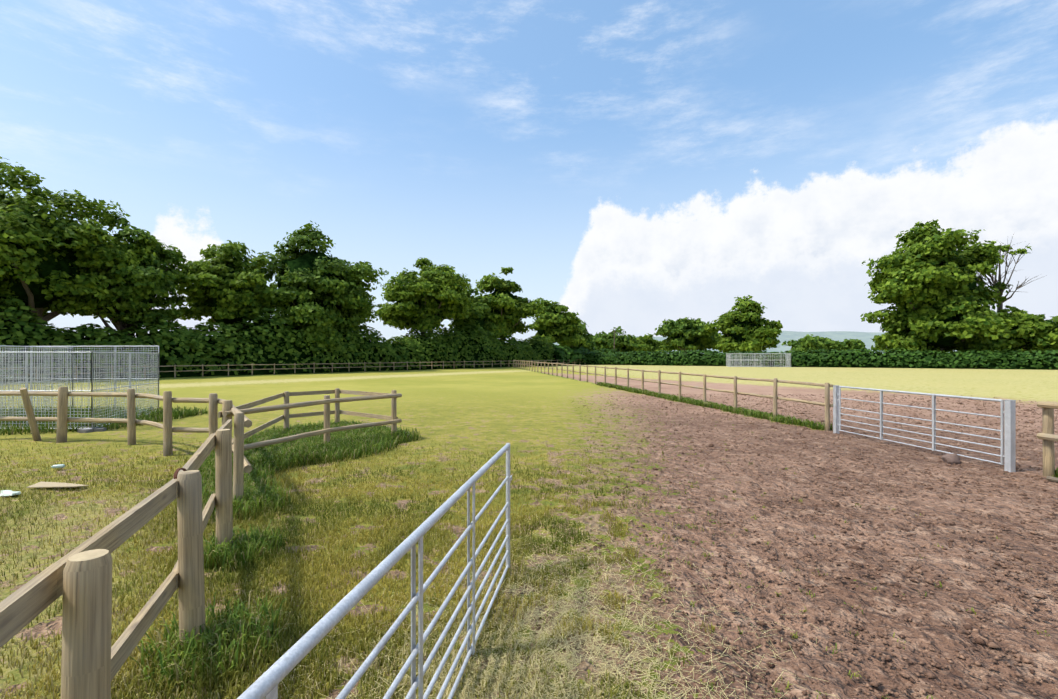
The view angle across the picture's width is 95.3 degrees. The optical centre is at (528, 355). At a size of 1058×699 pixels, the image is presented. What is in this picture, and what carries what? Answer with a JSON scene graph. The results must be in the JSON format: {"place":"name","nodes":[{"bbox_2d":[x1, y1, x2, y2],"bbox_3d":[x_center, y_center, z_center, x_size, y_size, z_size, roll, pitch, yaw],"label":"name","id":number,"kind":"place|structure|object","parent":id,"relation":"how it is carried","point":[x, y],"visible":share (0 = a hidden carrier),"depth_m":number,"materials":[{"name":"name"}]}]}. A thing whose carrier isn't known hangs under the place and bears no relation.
{"place":"outdoors","nodes":[
{"label":"outdoors","id":0,"kind":"place"},
{"bbox_2d":[0,365,1057,698],"bbox_3d":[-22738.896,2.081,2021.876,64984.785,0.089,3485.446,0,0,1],"label":"ground","id":1,"kind":"structure","parent":0,"point":[476,411],"depth_m":6.49,"materials":[{"name":"green plant"}]},
{"bbox_2d":[0,464,87,496],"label":"stone slabs","id":2,"kind":"structure","parent":1,"relation":"on","point":[4,493],"depth_m":7.44,"materials":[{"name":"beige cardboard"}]},
{"bbox_2d":[0,345,158,432],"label":"panels","id":3,"kind":"object","parent":1,"relation":"on","point":[45,381],"visible":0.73,"depth_m":15.26,"materials":[{"name":"grey metal"}]},
{"bbox_2d":[0,156,161,324],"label":"tree","id":4,"kind":"object","parent":1,"relation":"on","point":[40,248],"visible":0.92,"depth_m":40.58,"materials":[{"name":"green plant"}]},
{"bbox_2d":[44,211,195,335],"bbox_3d":[-39.766,-5.795,47.190,10.446,16.455,12.156,0,0,-21],"label":"tree","id":5,"kind":"object","parent":1,"relation":"on","point":[140,292],"visible":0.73,"depth_m":45.37,"materials":[{"name":"green plant"}]},
{"bbox_2d":[0,387,401,698],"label":"fences","id":6,"kind":"object","parent":1,"relation":"on","point":[79,577],"visible":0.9,"depth_m":3.27,"materials":[{"name":"brown wood"}]},
{"bbox_2d":[173,468,186,478],"bbox_3d":[-2.429,0.845,3.368,0.040,0.114,0.124,0,0,1],"label":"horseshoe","id":7,"kind":"object","parent":6,"relation":"on","point":[176,472],"visible":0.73,"depth_m":3.33,"materials":[{"name":"brown"}]},
{"bbox_2d":[174,240,292,333],"bbox_3d":[-33.635,-5.435,54.769,11.765,15.731,11.083,0,0,-35],"label":"tree","id":8,"kind":"object","parent":1,"relation":"on","point":[221,289],"visible":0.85,"depth_m":52.54,"materials":[{"name":"green plant"}]},
{"bbox_2d":[0,290,554,382],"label":"hedge","id":9,"kind":"object","parent":1,"relation":"on","point":[260,339],"visible":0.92,"depth_m":51.99,"materials":[{"name":"green plant"}]},
{"bbox_2d":[3,359,574,379],"bbox_3d":[-16.674,1.514,66.163,0.221,1.426,99.149,0,0,36],"label":"fence","id":10,"kind":"object","parent":1,"relation":"on","point":[294,368],"visible":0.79,"depth_m":51.20,"materials":[{"name":"brown wood"}]},
{"bbox_2d":[241,220,388,349],"bbox_3d":[-28.348,-7.529,63.188,17.905,19.942,17.412,0,0,42],"label":"tree","id":11,"kind":"object","parent":1,"relation":"on","point":[326,293],"visible":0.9,"depth_m":59.09,"materials":[{"name":"green plant"}]},
{"bbox_2d":[237,443,511,698],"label":"gate","id":12,"kind":"structure","parent":1,"relation":"on","point":[264,685],"depth_m":2.33,"materials":[{"name":"silver metal"}]},
{"bbox_2d":[374,257,476,337],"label":"tree","id":13,"kind":"object","parent":1,"relation":"on","point":[432,297],"visible":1,"depth_m":73.25,"materials":[{"name":"green plant"}]},
{"bbox_2d":[448,288,497,338],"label":"tree","id":14,"kind":"object","parent":1,"relation":"on","point":[480,311],"visible":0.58,"depth_m":85.05,"materials":[{"name":"green plant"}]},
{"bbox_2d":[174,513,838,698],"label":"dry grass","id":15,"kind":"structure","parent":1,"relation":"on","point":[561,658],"depth_m":3.37,"materials":[{"name":"beige plant"}]},
{"bbox_2d":[474,267,545,339],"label":"tree","id":16,"kind":"object","parent":1,"relation":"on","point":[512,310],"visible":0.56,"depth_m":90.15,"materials":[{"name":"green plant"}]},
{"bbox_2d":[0,433,1057,698],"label":"turf","id":17,"kind":"structure","parent":1,"relation":"on","point":[228,683],"depth_m":4.50,"materials":[{"name":"green plant"}]},
{"bbox_2d":[526,297,586,345],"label":"tree","id":18,"kind":"object","parent":1,"relation":"on","point":[555,322],"visible":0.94,"depth_m":104.52,"materials":[{"name":"green plant"}]},
{"bbox_2d":[557,320,595,351],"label":"tree","id":19,"kind":"object","parent":1,"relation":"on","point":[588,344],"visible":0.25,"depth_m":119.86,"materials":[{"name":"green plant"}]},
{"bbox_2d":[548,343,619,365],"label":"hedge","id":20,"kind":"object","parent":1,"relation":"on","point":[566,354],"visible":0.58,"depth_m":102.91,"materials":[{"name":"green plant"}]},
{"bbox_2d":[589,326,639,352],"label":"tree","id":21,"kind":"object","parent":1,"relation":"on","point":[604,340],"visible":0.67,"depth_m":165.31,"materials":[{"name":"green plant"}]},
{"bbox_2d":[623,333,666,353],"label":"tree","id":22,"kind":"object","parent":1,"relation":"on","point":[648,343],"visible":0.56,"depth_m":168.98,"materials":[{"name":"green plant"}]},
{"bbox_2d":[513,360,832,430],"bbox_3d":[2.838,1.478,48.162,0.225,1.498,70.562,0,0,-9],"label":"fence","id":23,"kind":"object","parent":1,"relation":"on","point":[826,404],"visible":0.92,"depth_m":19.80,"materials":[{"name":"brown wood"}]},
{"bbox_2d":[654,317,716,350],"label":"tree","id":24,"kind":"object","parent":1,"relation":"on","point":[685,333],"visible":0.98,"depth_m":135.78,"materials":[{"name":"green plant"}]},
{"bbox_2d":[666,332,722,350],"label":"tree","id":25,"kind":"object","parent":1,"relation":"on","point":[718,337],"visible":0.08,"depth_m":144.95,"materials":[{"name":"green plant"}]},
{"bbox_2d":[704,295,782,352],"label":"round tree","id":26,"kind":"object","parent":1,"relation":"on","point":[745,326],"visible":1,"depth_m":120.45,"materials":[{"name":"green plant"}]},
{"bbox_2d":[726,353,790,366],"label":"panels","id":27,"kind":"object","parent":1,"relation":"on","point":[730,359],"visible":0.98,"depth_m":85.48,"materials":[{"name":"grey metal"}]},
{"bbox_2d":[512,397,1049,698],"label":"grass tufts","id":28,"kind":"object","parent":1,"relation":"on","point":[795,637],"visible":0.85,"depth_m":4.93,"materials":[{"name":"green plant"}]},
{"bbox_2d":[510,394,1057,698],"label":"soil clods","id":29,"kind":"object","parent":1,"relation":"on","point":[967,626],"visible":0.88,"depth_m":5.02,"materials":[{"name":"brown soil"}]},
{"bbox_2d":[781,334,840,352],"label":"tree","id":30,"kind":"object","parent":1,"relation":"on","point":[807,342],"visible":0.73,"depth_m":144.22,"materials":[{"name":"green plant"}]},
{"bbox_2d":[586,348,1057,369],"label":"hedge","id":31,"kind":"object","parent":1,"relation":"on","point":[997,359],"visible":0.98,"depth_m":81.67,"materials":[{"name":"green plant"}]},
{"bbox_2d":[837,339,869,352],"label":"tree","id":32,"kind":"object","parent":1,"relation":"on","point":[851,344],"visible":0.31,"depth_m":145.47,"materials":[{"name":"green plant"}]},
{"bbox_2d":[833,385,1015,472],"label":"gate","id":33,"kind":"structure","parent":1,"relation":"on","point":[1008,435],"depth_m":9.82,"materials":[{"name":"silver metal"}]},
{"bbox_2d":[862,219,1007,349],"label":"tree","id":34,"kind":"object","parent":1,"relation":"on","point":[931,264],"visible":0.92,"depth_m":79.87,"materials":[{"name":"green plant"}]},
{"bbox_2d":[860,289,1018,354],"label":"tree","id":35,"kind":"object","parent":1,"relation":"on","point":[960,325],"visible":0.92,"depth_m":78.40,"materials":[{"name":"green plant"}]},
{"bbox_2d":[942,453,960,463],"bbox_3d":[8.174,2.032,9.337,0.279,0.291,0.261,0,0,36],"label":"rock","id":36,"kind":"object","parent":1,"relation":"on","point":[953,458],"visible":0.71,"depth_m":9.27,"materials":[{"name":"brown stone"}]},
{"bbox_2d":[976,234,1046,337],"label":"bare tree","id":37,"kind":"object","parent":1,"relation":"on","point":[998,284],"visible":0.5,"depth_m":83.91,"materials":[{"name":"brown plant"}]},
{"bbox_2d":[981,305,1057,351],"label":"tree","id":38,"kind":"object","parent":1,"relation":"on","point":[1036,332],"visible":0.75,"depth_m":76.80,"materials":[{"name":"green plant"}]},
{"bbox_2d":[1036,401,1057,476],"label":"fence","id":39,"kind":"object","parent":1,"relation":"on","point":[1047,436],"visible":0.9,"depth_m":8.22,"materials":[{"name":"brown wood"}]},
{"bbox_2d":[1046,476,1057,482],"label":"fallen rail","id":40,"kind":"object","parent":1,"relation":"on","point":[1052,479],"visible":1,"depth_m":7.88,"materials":[{"name":"grey wood"}]},
{"bbox_2d":[0,382,1057,697],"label":"long grass","id":41,"kind":"structure","parent":0,"point":[338,446],"depth_m":8.14,"materials":[{"name":"green plant"}]},
{"bbox_2d":[0,0,1057,343],"label":"sky","id":42,"kind":"structure","parent":0,"point":[634,165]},
{"bbox_2d":[553,331,956,353],"bbox_3d":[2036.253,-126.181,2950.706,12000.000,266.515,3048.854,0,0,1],"label":"hills","id":43,"kind":"structure","parent":0,"point":[866,338],"depth_m":2855.28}
]}

